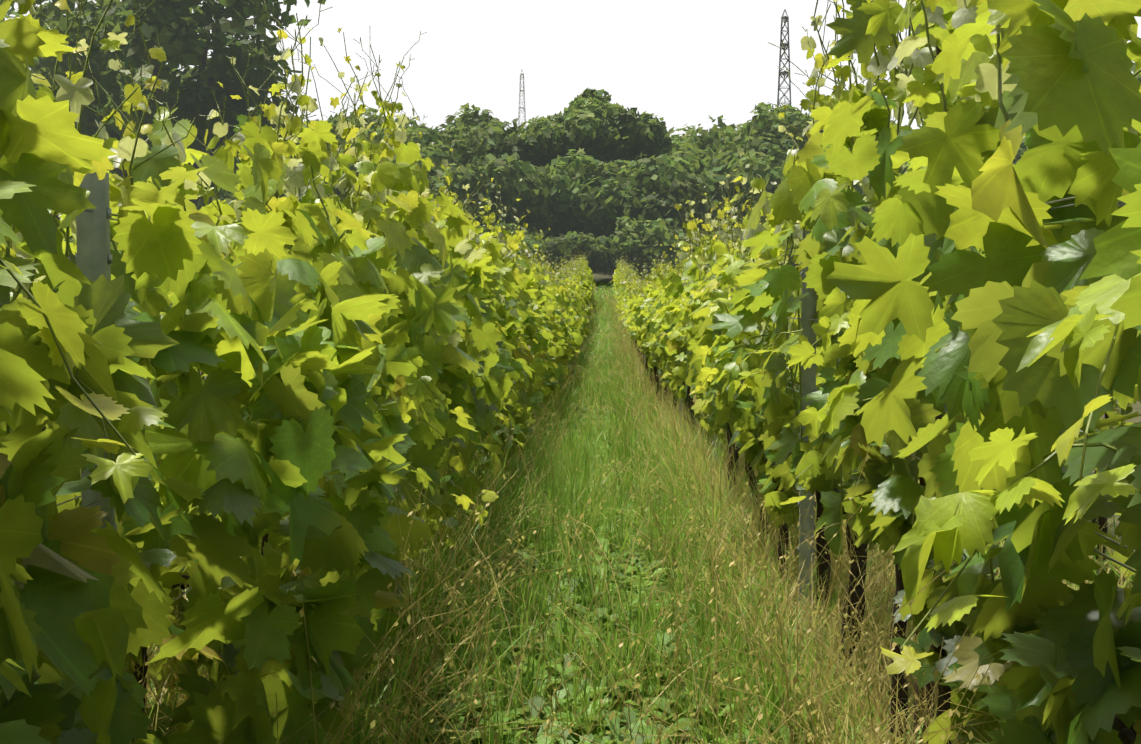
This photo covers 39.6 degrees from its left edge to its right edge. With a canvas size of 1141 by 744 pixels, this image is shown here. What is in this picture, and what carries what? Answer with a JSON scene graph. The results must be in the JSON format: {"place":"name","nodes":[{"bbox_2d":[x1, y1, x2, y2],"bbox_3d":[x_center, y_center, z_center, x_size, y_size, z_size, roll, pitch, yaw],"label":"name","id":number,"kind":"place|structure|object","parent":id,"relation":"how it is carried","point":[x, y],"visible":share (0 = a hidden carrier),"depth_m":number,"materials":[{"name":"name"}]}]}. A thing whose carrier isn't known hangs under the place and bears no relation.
{"place":"outdoors","nodes":[
{"label":"outdoors","id":0,"kind":"place"},
{"bbox_2d":[4,0,1140,137],"label":"sky","id":1,"kind":"structure","parent":0,"point":[682,62],"materials":[{"name":"white"}]},
{"bbox_2d":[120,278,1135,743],"bbox_3d":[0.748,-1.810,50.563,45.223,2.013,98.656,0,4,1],"label":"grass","id":2,"kind":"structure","parent":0,"point":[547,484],"depth_m":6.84,"materials":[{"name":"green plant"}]},
{"bbox_2d":[151,231,1140,728],"bbox_3d":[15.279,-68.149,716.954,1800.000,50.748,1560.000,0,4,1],"label":"ground","id":3,"kind":"structure","parent":0,"point":[601,275],"depth_m":26.31,"materials":[{"name":"brown soil"}]},
{"bbox_2d":[75,172,946,640],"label":"trellis posts","id":4,"kind":"object","parent":3,"relation":"on","point":[93,258],"depth_m":3.51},
{"bbox_2d":[57,197,1134,600],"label":"trellis wires","id":5,"kind":"object","parent":4,"relation":"attached to","point":[797,391],"depth_m":3.21,"materials":[{"name":"grey metal"}]},
{"bbox_2d":[518,70,525,135],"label":"pylon","id":6,"kind":"object","parent":3,"relation":"on","point":[519,115],"visible":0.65,"depth_m":475.73,"materials":[{"name":"white metal"}]},
{"bbox_2d":[0,0,1140,307],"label":"tree","id":7,"kind":"object","parent":3,"relation":"on","point":[594,176],"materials":[{"name":"green plant"}]},
{"bbox_2d":[0,0,1140,743],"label":"vine leaves","id":8,"kind":"object","parent":3,"relation":"on","point":[1000,308],"visible":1,"depth_m":3.21,"materials":[{"name":"green plant"}]},
{"bbox_2d":[0,0,1140,648],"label":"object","id":9,"kind":"object","parent":3,"relation":"on","point":[344,150],"visible":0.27,"depth_m":5.22,"materials":[{"name":"green"}]},
{"bbox_2d":[41,339,1136,743],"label":"vine trunks","id":10,"kind":"object","parent":3,"relation":"on","point":[1125,735],"depth_m":5.94,"materials":[{"name":"brown plant"}]},
{"bbox_2d":[328,311,860,743],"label":"lane weeds","id":11,"kind":"object","parent":3,"relation":"on","point":[573,738],"visible":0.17,"depth_m":5.88,"materials":[{"name":"green plant"}]},
{"bbox_2d":[159,149,1133,438],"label":"vine leaves","id":12,"kind":"object","parent":3,"relation":"on","point":[537,297],"visible":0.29,"depth_m":15.88,"materials":[{"name":"green plant"}]},
{"bbox_2d":[525,248,796,381],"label":"vine leaves","id":13,"kind":"object","parent":3,"relation":"on","point":[574,297],"visible":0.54,"depth_m":37.16,"materials":[{"name":"green plant"}]},
{"bbox_2d":[466,46,948,743],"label":"wooden stakes","id":14,"kind":"object","parent":3,"relation":"on","point":[928,686],"visible":0.02,"depth_m":4.77,"materials":[{"name":"brown wood"}]},
{"bbox_2d":[777,9,790,106],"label":"pylon","id":15,"kind":"object","parent":3,"relation":"on","point":[786,46],"visible":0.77,"depth_m":295.25,"materials":[{"name":"silver metal"}]}
]}

